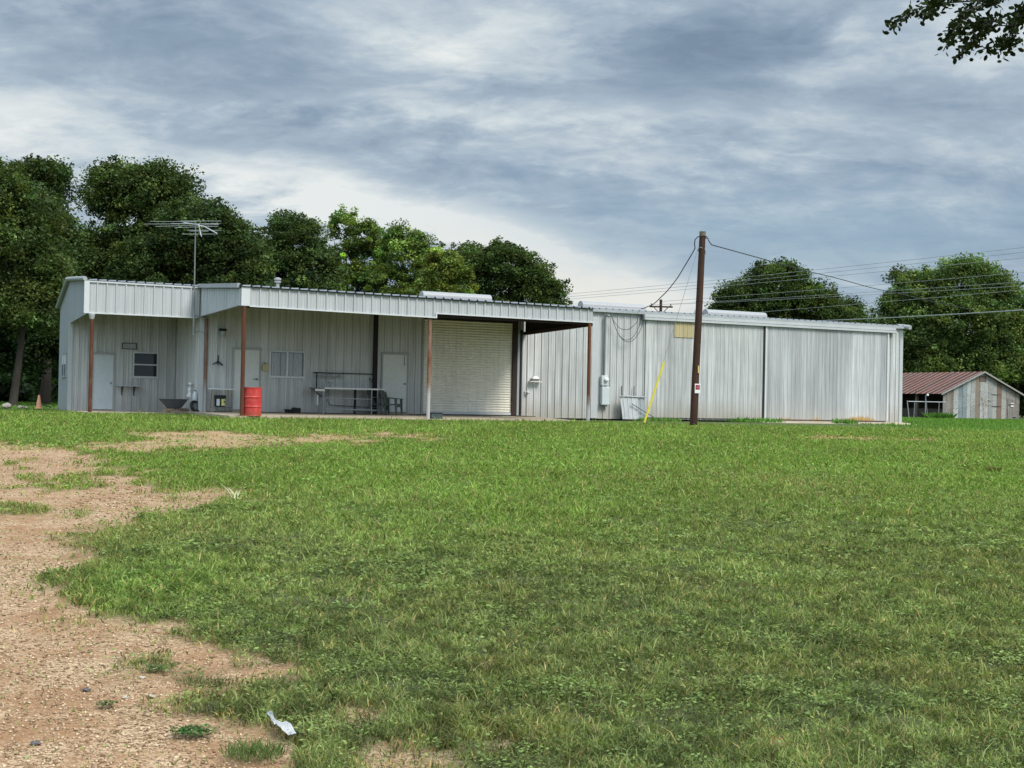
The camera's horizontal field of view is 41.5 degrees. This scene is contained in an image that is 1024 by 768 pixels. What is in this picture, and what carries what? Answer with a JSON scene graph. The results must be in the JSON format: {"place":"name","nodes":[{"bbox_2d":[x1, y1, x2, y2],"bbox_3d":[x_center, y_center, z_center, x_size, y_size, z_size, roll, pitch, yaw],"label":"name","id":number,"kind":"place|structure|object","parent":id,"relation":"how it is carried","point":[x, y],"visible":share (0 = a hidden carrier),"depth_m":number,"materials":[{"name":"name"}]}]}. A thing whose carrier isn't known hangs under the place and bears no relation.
{"place":"outdoors","nodes":[
{"label":"outdoors","id":0,"kind":"place"},
{"bbox_2d":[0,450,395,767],"bbox_3d":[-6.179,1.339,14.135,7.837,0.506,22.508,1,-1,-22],"label":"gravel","id":1,"kind":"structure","parent":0,"point":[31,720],"depth_m":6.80,"materials":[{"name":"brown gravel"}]},
{"bbox_2d":[0,407,1023,767],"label":"grass","id":2,"kind":"structure","parent":0,"point":[554,435],"depth_m":10.51,"materials":[{"name":"green plant"}]},
{"bbox_2d":[0,406,1023,767],"bbox_3d":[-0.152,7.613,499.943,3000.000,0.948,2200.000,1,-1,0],"label":"ground","id":3,"kind":"structure","parent":0,"point":[34,524],"depth_m":7.56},
{"bbox_2d":[2,403,11,408],"bbox_3d":[-18.523,0.827,49.487,0.447,0.298,0.323,1,-1,3],"label":"rock","id":4,"kind":"object","parent":3,"relation":"on","point":[7,405],"visible":0.74,"depth_m":49.37,"materials":[{"name":"stone"}]},
{"bbox_2d":[0,266,58,388],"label":"tree","id":5,"kind":"object","parent":3,"relation":"on","point":[56,367],"visible":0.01,"depth_m":79.45,"materials":[{"name":"green plant"}]},
{"bbox_2d":[30,740,41,745],"bbox_3d":[-2.009,1.516,5.698,0.048,0.026,0.040,1,-1,-9],"label":"stone","id":6,"kind":"object","parent":3,"relation":"on","point":[36,742],"visible":1,"depth_m":5.69,"materials":[{"name":"grey stone"}]},
{"bbox_2d":[34,395,41,408],"bbox_3d":[-16.466,0.620,46.992,0.280,0.480,0.280,1,-1,-17],"label":"traffic cone","id":7,"kind":"object","parent":3,"relation":"on","point":[38,405],"visible":0.88,"depth_m":46.93,"materials":[{"name":"orange plastic"}]},
{"bbox_2d":[0,156,81,405],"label":"tree","id":8,"kind":"object","parent":3,"relation":"on","point":[35,275],"visible":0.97,"depth_m":59.40,"materials":[{"name":"green plant"}]},
{"bbox_2d":[3,153,104,404],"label":"tree","id":9,"kind":"object","parent":3,"relation":"on","point":[54,175],"visible":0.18,"depth_m":69.69,"materials":[{"name":"green plant"}]},
{"bbox_2d":[0,278,164,379],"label":"tree","id":10,"kind":"object","parent":3,"relation":"on","point":[38,350],"visible":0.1,"depth_m":64.87,"materials":[{"name":"green plant"}]},
{"bbox_2d":[82,688,90,691],"bbox_3d":[-2.090,1.502,6.631,0.037,0.024,0.040,2,-1,-39],"label":"stone","id":11,"kind":"object","parent":3,"relation":"on","point":[86,689],"visible":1,"depth_m":6.62,"materials":[{"name":"grey stone"}]},
{"bbox_2d":[96,700,118,706],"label":"weed","id":12,"kind":"object","parent":3,"relation":"on","point":[106,703],"visible":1,"depth_m":6.30,"materials":[{"name":"green plant"}]},
{"bbox_2d":[141,663,171,670],"bbox_3d":[-1.841,1.474,7.028,0.162,0.026,0.146,1,-1,-22],"label":"weed","id":13,"kind":"object","parent":3,"relation":"on","point":[160,666],"visible":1,"depth_m":7.01,"materials":[{"name":"green plant"}]},
{"bbox_2d":[70,154,280,285],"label":"tree","id":14,"kind":"object","parent":3,"relation":"on","point":[131,189],"visible":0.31,"depth_m":73.56,"materials":[{"name":"green plant"}]},
{"bbox_2d":[103,192,279,286],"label":"tree","id":15,"kind":"object","parent":3,"relation":"on","point":[234,254],"visible":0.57,"depth_m":70.02,"materials":[{"name":"green plant"}]},
{"bbox_2d":[169,723,216,736],"bbox_3d":[-1.379,1.496,5.841,0.204,0.028,0.183,1,-1,-21],"label":"weed","id":16,"kind":"object","parent":3,"relation":"on","point":[187,730],"visible":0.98,"depth_m":5.83,"materials":[{"name":"green plant"}]},
{"bbox_2d":[175,673,227,688],"bbox_3d":[-1.550,1.478,6.733,0.272,0.045,0.268,1,-1,0],"label":"weed","id":17,"kind":"object","parent":3,"relation":"on","point":[190,680],"visible":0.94,"depth_m":6.72,"materials":[{"name":"green plant"}]},
{"bbox_2d":[183,699,233,713],"bbox_3d":[-1.419,1.494,6.261,0.233,0.040,0.214,2,-1,-27],"label":"weed","id":18,"kind":"object","parent":3,"relation":"on","point":[210,708],"visible":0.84,"depth_m":6.23,"materials":[{"name":"green plant"}]},
{"bbox_2d":[224,486,239,497],"bbox_3d":[-3.324,1.268,15.887,0.251,0.207,0.198,1,-1,-8],"label":"broken stalk","id":19,"kind":"object","parent":3,"relation":"on","point":[233,493],"visible":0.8,"depth_m":15.91,"materials":[{"name":"beige plant"}]},
{"bbox_2d":[216,730,291,763],"bbox_3d":[-1.050,1.482,5.496,0.312,0.085,0.308,1,-1,0],"label":"weed","id":20,"kind":"object","parent":3,"relation":"on","point":[246,749],"visible":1,"depth_m":5.48,"materials":[{"name":"green plant"}]},
{"bbox_2d":[266,710,295,734],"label":"paper litter","id":21,"kind":"object","parent":3,"relation":"on","point":[285,725],"visible":1,"depth_m":5.84,"materials":[{"name":"white paper"}]},
{"bbox_2d":[259,208,350,290],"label":"tree","id":22,"kind":"object","parent":3,"relation":"on","point":[292,263],"visible":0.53,"depth_m":79.19,"materials":[{"name":"green plant"}]},
{"bbox_2d":[70,411,583,421],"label":"porch slab","id":23,"kind":"structure","parent":3,"relation":"on","point":[270,415],"depth_m":45.11,"materials":[{"name":"concrete"}]},
{"bbox_2d":[190,400,198,410],"bbox_3d":[-10.651,0.760,45.383,0.220,0.430,0.430,1,-1,34],"label":"rubber tyre","id":24,"kind":"object","parent":23,"relation":"on","point":[193,405],"visible":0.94,"depth_m":45.33,"materials":[{"name":"black rubber"}]},
{"bbox_2d":[192,390,197,401],"bbox_3d":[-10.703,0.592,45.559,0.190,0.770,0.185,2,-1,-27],"label":"plastic jug","id":25,"kind":"object","parent":23,"relation":"on","point":[195,396],"visible":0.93,"depth_m":45.50,"materials":[{"name":"grey paint"}]},
{"bbox_2d":[208,388,234,411],"bbox_3d":[-9.789,0.556,45.442,0.820,0.796,0.400,2,-1,-27],"label":"metal stand","id":26,"kind":"object","parent":23,"relation":"on","point":[229,407],"visible":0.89,"depth_m":45.42,"materials":[{"name":"white paint"}]},
{"bbox_2d":[214,395,225,406],"bbox_3d":[-9.834,0.570,45.419,0.350,0.395,0.300,2,-1,-27],"label":"lidded bucket","id":27,"kind":"object","parent":26,"relation":"on","point":[219,400],"visible":1,"depth_m":45.31,"materials":[{"name":"black plastic"}]},
{"bbox_2d":[244,387,261,415],"bbox_3d":[-7.936,0.541,41.257,0.580,0.880,0.580,2,-1,-27],"label":"oil barrel","id":28,"kind":"object","parent":23,"relation":"on","point":[252,401],"visible":1,"depth_m":41.01,"materials":[{"name":"red paint"}]},
{"bbox_2d":[284,407,300,412],"bbox_3d":[-7.562,0.901,46.475,0.502,0.205,0.340,2,-1,-27],"label":"tool tray","id":29,"kind":"object","parent":23,"relation":"on","point":[294,410],"visible":0.88,"depth_m":46.35,"materials":[{"name":"black plastic"}]},
{"bbox_2d":[308,372,384,413],"bbox_3d":[-5.835,0.329,47.368,2.680,1.447,0.660,2,-1,-27],"label":"workbench","id":30,"kind":"object","parent":23,"relation":"on","point":[320,391],"visible":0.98,"depth_m":47.27,"materials":[{"name":"white paint"}]},
{"bbox_2d":[367,390,389,414],"bbox_3d":[-4.735,0.625,47.800,0.710,0.900,0.650,1,-1,8],"label":"garden chair","id":31,"kind":"object","parent":23,"relation":"on","point":[373,400],"visible":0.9,"depth_m":47.58,"materials":[{"name":"green plastic"}]},
{"bbox_2d":[379,390,402,414],"bbox_3d":[-4.281,0.642,47.620,0.710,0.900,0.650,1,-1,15],"label":"garden chair","id":32,"kind":"object","parent":23,"relation":"on","point":[382,393],"visible":0.95,"depth_m":47.51,"materials":[{"name":"green plastic"}]},
{"bbox_2d":[430,412,442,418],"bbox_3d":[-2.495,1.045,44.152,0.475,0.225,0.350,2,-1,-27],"label":"storage box","id":33,"kind":"object","parent":23,"relation":"on","point":[436,415],"visible":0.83,"depth_m":43.99,"materials":[{"name":"plastic"}]},
{"bbox_3d":[-11.429,0.910,46.131,0.800,0.080,0.200,1,-1,-21],"label":"scrap board","id":34,"kind":"object","parent":23,"relation":"on","visible":0},
{"bbox_2d":[164,408,188,409],"bbox_3d":[-11.395,0.852,45.846,0.807,0.070,0.216,2,-1,-37],"label":"scrap board","id":35,"kind":"object","parent":34,"relation":"on","point":[176,409],"visible":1,"depth_m":45.80,"materials":[{"name":"brown wood"}]},
{"bbox_2d":[157,398,188,408],"bbox_3d":[-11.507,0.679,45.811,0.950,0.379,0.540,2,-1,-27],"label":"wheelbarrow tray","id":36,"kind":"object","parent":35,"relation":"on","point":[169,403],"visible":1,"depth_m":45.64,"materials":[{"name":"grey paint"}]},
{"bbox_2d":[313,204,399,292],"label":"tree","id":37,"kind":"object","parent":3,"relation":"on","point":[354,247],"visible":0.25,"depth_m":85.66,"materials":[{"name":"green plant"}]},
{"bbox_2d":[363,218,440,294],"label":"tree","id":38,"kind":"object","parent":3,"relation":"on","point":[411,246],"visible":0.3,"depth_m":83.55,"materials":[{"name":"green plant"}]},
{"bbox_2d":[403,241,479,295],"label":"tree","id":39,"kind":"object","parent":3,"relation":"on","point":[442,271],"visible":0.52,"depth_m":81.48,"materials":[{"name":"green plant"}]},
{"bbox_2d":[55,276,911,421],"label":"metal building","id":40,"kind":"structure","parent":3,"relation":"on","point":[426,352],"depth_m":49.07,"materials":[{"name":"metal"}]},
{"bbox_2d":[61,353,66,376],"bbox_3d":[-15.838,-0.668,47.738,0.070,0.860,0.860,2,-1,-27],"label":"window","id":41,"kind":"structure","parent":40,"relation":"in","point":[64,355],"depth_m":47.68,"materials":[{"name":"white glass"}]},
{"bbox_2d":[92,352,115,410],"bbox_3d":[-14.356,-0.060,47.384,0.840,2.095,0.153,2,-1,-27],"label":"door","id":42,"kind":"structure","parent":40,"relation":"in","point":[103,380],"depth_m":47.42,"materials":[{"name":"grey paint"}]},
{"bbox_2d":[117,385,140,395],"bbox_3d":[-13.530,0.232,47.666,0.800,0.350,0.300,2,-1,-27],"label":"wall shelf","id":43,"kind":"object","parent":40,"relation":"attached to","point":[129,386],"depth_m":47.66,"materials":[{"name":"grey metal"}]},
{"bbox_2d":[122,343,136,348],"bbox_3d":[-13.548,-1.342,47.807,0.520,0.220,0.030,2,-1,-27],"label":"wall plaque","id":44,"kind":"object","parent":40,"relation":"attached to","point":[129,345],"depth_m":47.80,"materials":[{"name":"black plastic"}]},
{"bbox_2d":[132,352,158,378],"bbox_3d":[-13.057,-0.668,48.086,0.940,0.940,0.105,2,-1,-27],"label":"window","id":45,"kind":"structure","parent":40,"relation":"in","point":[144,364],"depth_m":48.10,"materials":[{"name":"metal"}]},
{"bbox_2d":[150,221,220,335],"bbox_3d":[-11.085,-3.590,45.172,2.735,3.906,0.975,1,-1,0],"label":"tv antenna","id":46,"kind":"object","parent":40,"relation":"attached to","point":[194,315],"visible":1,"depth_m":45.28,"materials":[{"name":"metal"}]},
{"bbox_2d":[187,382,191,396],"bbox_3d":[-11.047,0.193,46.271,0.178,0.492,0.482,1,-1,-11],"label":"wall tap","id":47,"kind":"object","parent":40,"relation":"attached to","point":[189,388],"depth_m":46.09,"materials":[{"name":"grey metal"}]},
{"bbox_2d":[213,320,222,365],"bbox_3d":[-9.942,-1.387,45.674,0.365,1.541,0.131,2,-1,-27],"label":"hose bracket","id":48,"kind":"object","parent":40,"relation":"attached to","point":[217,362],"visible":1,"depth_m":45.70,"materials":[{"name":"black metal"}]},
{"bbox_2d":[219,328,226,336],"bbox_3d":[-9.784,-1.744,45.686,0.220,0.280,0.240,2,-1,-27],"label":"wall lamp","id":49,"kind":"object","parent":40,"relation":"attached to","point":[222,330],"visible":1,"depth_m":45.62,"materials":[{"name":"black plastic"}]},
{"bbox_2d":[231,347,261,411],"bbox_3d":[-9.072,-0.131,46.159,1.040,2.215,0.140,2,-1,-27],"label":"door","id":50,"kind":"structure","parent":40,"relation":"in","point":[252,355],"depth_m":46.17,"materials":[{"name":"beige paint"}]},
{"bbox_2d":[262,363,268,370],"bbox_3d":[-8.480,-0.593,46.437,0.210,0.290,0.070,2,-1,-27],"label":"note box","id":51,"kind":"object","parent":40,"relation":"attached to","point":[265,366],"visible":1,"depth_m":46.40,"materials":[{"name":"grey metal"}]},
{"bbox_2d":[268,350,304,378],"bbox_3d":[-7.916,-0.689,47.054,1.720,1.560,0.595,2,-1,-27],"label":"window","id":52,"kind":"structure","parent":40,"relation":"in","point":[282,364],"depth_m":46.88,"materials":[{"name":"glass"}]},
{"bbox_2d":[380,352,409,414],"bbox_3d":[-4.216,-0.007,48.624,1.090,2.225,0.153,2,-1,-27],"label":"door","id":53,"kind":"structure","parent":40,"relation":"in","point":[394,366],"depth_m":48.67,"materials":[{"name":"beige paint"}]},
{"bbox_2d":[423,319,512,414],"bbox_3d":[-1.615,-0.610,49.966,3.600,3.470,0.065,2,-1,-27],"label":"roll up door","id":54,"kind":"structure","parent":40,"relation":"in","point":[471,362],"depth_m":49.99,"materials":[{"name":"white metal"}]},
{"bbox_2d":[530,376,539,380],"bbox_3d":[0.887,-0.194,51.144,0.380,0.190,0.160,2,-1,-27],"label":"wall lamp","id":55,"kind":"object","parent":40,"relation":"attached to","point":[534,378],"visible":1,"depth_m":51.08,"materials":[{"name":"grey metal"}]},
{"bbox_2d":[599,314,609,408],"bbox_3d":[3.653,-0.882,52.516,0.400,3.671,0.250,2,-1,-27],"label":"electric meter","id":56,"kind":"object","parent":40,"relation":"attached to","point":[604,393],"visible":1,"depth_m":52.50,"materials":[{"name":"grey paint"}]},
{"bbox_2d":[645,320,764,418],"bbox_3d":[7.888,-0.557,54.791,5.860,3.950,0.045,2,-1,-27],"label":"sliding door","id":57,"kind":"structure","parent":40,"relation":"in","point":[732,357],"depth_m":54.86,"materials":[{"name":"metal"}]},
{"bbox_2d":[764,326,888,420],"bbox_3d":[13.491,-0.418,57.623,6.700,3.930,0.083,2,-1,-27],"label":"sliding door","id":58,"kind":"structure","parent":40,"relation":"in","point":[811,374],"depth_m":57.55,"materials":[{"name":"grey metal"}]},
{"bbox_2d":[444,235,573,327],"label":"tree","id":59,"kind":"object","parent":3,"relation":"on","point":[517,272],"visible":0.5,"depth_m":88.77,"materials":[{"name":"green plant"}]},
{"bbox_2d":[0,332,1023,416],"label":"woods","id":60,"kind":"object","parent":3,"relation":"on","point":[28,392],"visible":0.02,"depth_m":83.34,"materials":[{"name":"green plant"}]},
{"bbox_2d":[620,397,644,418],"bbox_3d":[4.735,0.940,52.831,1.138,0.880,0.190,2,-1,-27],"label":"corrugated sheet","id":61,"kind":"object","parent":3,"relation":"on","point":[629,410],"visible":0.94,"depth_m":52.81,"materials":[{"name":"white metal"}]},
{"bbox_2d":[619,395,645,397],"bbox_3d":[4.701,0.480,52.877,1.220,0.082,0.092,2,-1,-27],"label":"iron pipe","id":62,"kind":"object","parent":61,"relation":"on","point":[633,396],"visible":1,"depth_m":52.84,"materials":[{"name":"metal"}]},
{"bbox_2d":[633,417,681,421],"bbox_3d":[5.681,1.369,52.718,1.886,0.200,1.601,1,-1,0],"label":"tall weed","id":63,"kind":"object","parent":3,"relation":"on","point":[658,419],"visible":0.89,"depth_m":52.55,"materials":[{"name":"green plant"}]},
{"bbox_2d":[650,299,672,311],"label":"utility pole","id":64,"kind":"object","parent":3,"relation":"on","point":[660,307],"visible":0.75,"depth_m":108.03,"materials":[{"name":"wood"}]},
{"bbox_2d":[658,282,1016,304],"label":"power line","id":65,"kind":"object","parent":64,"relation":"attached to","point":[849,293],"visible":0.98,"depth_m":89.26,"materials":[{"name":"grey metal"}]},
{"bbox_2d":[671,286,1015,304],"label":"power line","id":66,"kind":"object","parent":64,"relation":"attached to","point":[857,295],"visible":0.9,"depth_m":88.80,"materials":[{"name":"grey metal"}]},
{"bbox_2d":[672,272,1023,300],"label":"power line","id":67,"kind":"object","parent":64,"relation":"attached to","point":[857,286],"visible":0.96,"depth_m":89.52,"materials":[{"name":"grey metal"}]},
{"bbox_2d":[765,290,1017,311],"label":"power line","id":68,"kind":"object","parent":64,"relation":"attached to","point":[899,300],"visible":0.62,"depth_m":86.16,"materials":[{"name":"grey metal"}]},
{"bbox_2d":[690,231,707,425],"bbox_3d":[5.946,-1.644,43.011,0.473,6.445,0.282,1,-1,0],"label":"utility pole","id":69,"kind":"object","parent":3,"relation":"on","point":[697,342],"visible":0.93,"depth_m":42.94,"materials":[{"name":"brown wood"}]},
{"bbox_2d":[644,247,698,422],"bbox_3d":[5.059,-1.553,42.925,1.659,5.624,0.068,1,-1,0],"label":"guy wire","id":70,"kind":"object","parent":69,"relation":"attached to","point":[655,388],"visible":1,"depth_m":42.88,"materials":[{"name":"yellow plastic"}]},
{"bbox_2d":[641,236,701,308],"bbox_3d":[5.448,-3.823,48.042,0.258,1.686,10.268,1,-1,-5],"label":"service cable","id":71,"kind":"object","parent":69,"relation":"attached to","point":[678,275],"visible":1,"depth_m":45.31,"materials":[{"name":"black rubber"}]},
{"bbox_2d":[695,384,700,392],"bbox_3d":[5.893,0.143,42.865,0.180,0.300,0.020,1,-1,0],"label":"warning sign","id":72,"kind":"object","parent":69,"relation":"attached to","point":[697,388],"visible":1,"depth_m":42.86,"materials":[{"name":"white paint"}]},
{"bbox_2d":[703,235,972,309],"bbox_3d":[15.943,-4.293,58.973,0.171,0.478,37.626,1,-1,31],"label":"service cable","id":73,"kind":"object","parent":69,"relation":"attached to","point":[822,274],"visible":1,"depth_m":51.85,"materials":[{"name":"black rubber"}]},
{"bbox_2d":[725,417,788,422],"bbox_3d":[10.012,1.459,55.353,2.623,0.260,2.177,1,-1,0],"label":"tall weed","id":74,"kind":"object","parent":3,"relation":"on","point":[746,419],"visible":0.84,"depth_m":54.96,"materials":[{"name":"green plant"}]},
{"bbox_2d":[704,256,867,322],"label":"tree","id":75,"kind":"object","parent":3,"relation":"on","point":[772,305],"visible":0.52,"depth_m":128.29,"materials":[{"name":"green plant"}]},
{"bbox_2d":[750,420,916,424],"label":"apron slab","id":76,"kind":"structure","parent":3,"relation":"on","point":[826,422],"depth_m":56.84,"materials":[{"name":"concrete"}]},
{"bbox_2d":[831,418,861,423],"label":"tall weed","id":77,"kind":"object","parent":76,"relation":"on","point":[837,420],"visible":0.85,"depth_m":56.68,"materials":[{"name":"green plant"}]},
{"bbox_2d":[834,294,877,322],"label":"tree","id":78,"kind":"object","parent":3,"relation":"on","point":[848,302],"visible":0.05,"depth_m":133.36,"materials":[{"name":"green plant"}]},
{"bbox_2d":[878,263,912,327],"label":"tree","id":79,"kind":"object","parent":3,"relation":"on","point":[892,274],"visible":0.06,"depth_m":125.94,"materials":[{"name":"green plant"}]},
{"bbox_2d":[907,395,946,416],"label":"pipe gate","id":80,"kind":"structure","parent":3,"relation":"on","point":[925,401],"depth_m":104.51,"materials":[{"name":"metal"}]},
{"bbox_2d":[921,412,957,417],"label":"tall weed","id":81,"kind":"object","parent":3,"relation":"on","point":[940,415],"visible":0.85,"depth_m":103.72,"materials":[{"name":"green plant"}]},
{"bbox_2d":[869,251,1023,383],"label":"tree","id":82,"kind":"object","parent":3,"relation":"on","point":[994,342],"visible":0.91,"depth_m":121.57,"materials":[{"name":"green plant"}]},
{"bbox_2d":[902,371,1023,419],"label":"barn","id":83,"kind":"structure","parent":3,"relation":"on","point":[962,394],"depth_m":108.32,"materials":[{"name":"metal"}]},
{"bbox_2d":[1007,398,1016,418],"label":"door","id":84,"kind":"structure","parent":83,"relation":"in","point":[1011,411],"depth_m":108.95,"materials":[{"name":"grey wood"}]},
{"bbox_2d":[908,365,1023,409],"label":"tree","id":85,"kind":"object","parent":3,"relation":"on","point":[1020,388],"visible":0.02,"depth_m":138.43,"materials":[{"name":"green plant"}]},
{"bbox_2d":[985,466,1001,470],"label":"dry clump","id":86,"kind":"object","parent":3,"relation":"on","point":[994,469],"visible":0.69,"depth_m":23.05,"materials":[{"name":"green plant"}]},
{"bbox_2d":[986,298,1023,387],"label":"tree","id":87,"kind":"object","parent":3,"relation":"on","point":[1015,384],"depth_m":134.53,"materials":[{"name":"green plant"}]},
{"bbox_2d":[0,401,1023,430],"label":"grass","id":88,"kind":"structure","parent":0,"point":[1001,423],"depth_m":62.17,"materials":[{"name":"green plant"}]},
{"bbox_2d":[0,0,1023,334],"label":"sky","id":89,"kind":"structure","parent":0,"point":[599,139],"materials":[{"name":"grey"}]},
{"bbox_2d":[570,252,1022,296],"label":"power line","id":90,"kind":"object","parent":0,"point":[809,274],"visible":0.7,"depth_m":91.70,"materials":[{"name":"grey metal"}]},
{"bbox_2d":[574,258,1018,298],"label":"power line","id":91,"kind":"object","parent":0,"point":[809,278],"visible":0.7,"depth_m":92.00,"materials":[{"name":"grey metal"}]},
{"bbox_2d":[573,247,1023,293],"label":"power line","id":92,"kind":"object","parent":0,"point":[817,269],"visible":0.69,"depth_m":91.94,"materials":[{"name":"grey metal"}]},
{"bbox_2d":[819,309,1023,320],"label":"telephone cable","id":93,"kind":"object","parent":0,"point":[926,315],"visible":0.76,"depth_m":81.37,"materials":[{"name":"grey metal"}]},
{"bbox_2d":[882,0,1023,64],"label":"oak branch","id":94,"kind":"object","parent":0,"point":[981,23],"visible":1,"depth_m":7.90,"materials":[{"name":"green plant"}]}
]}

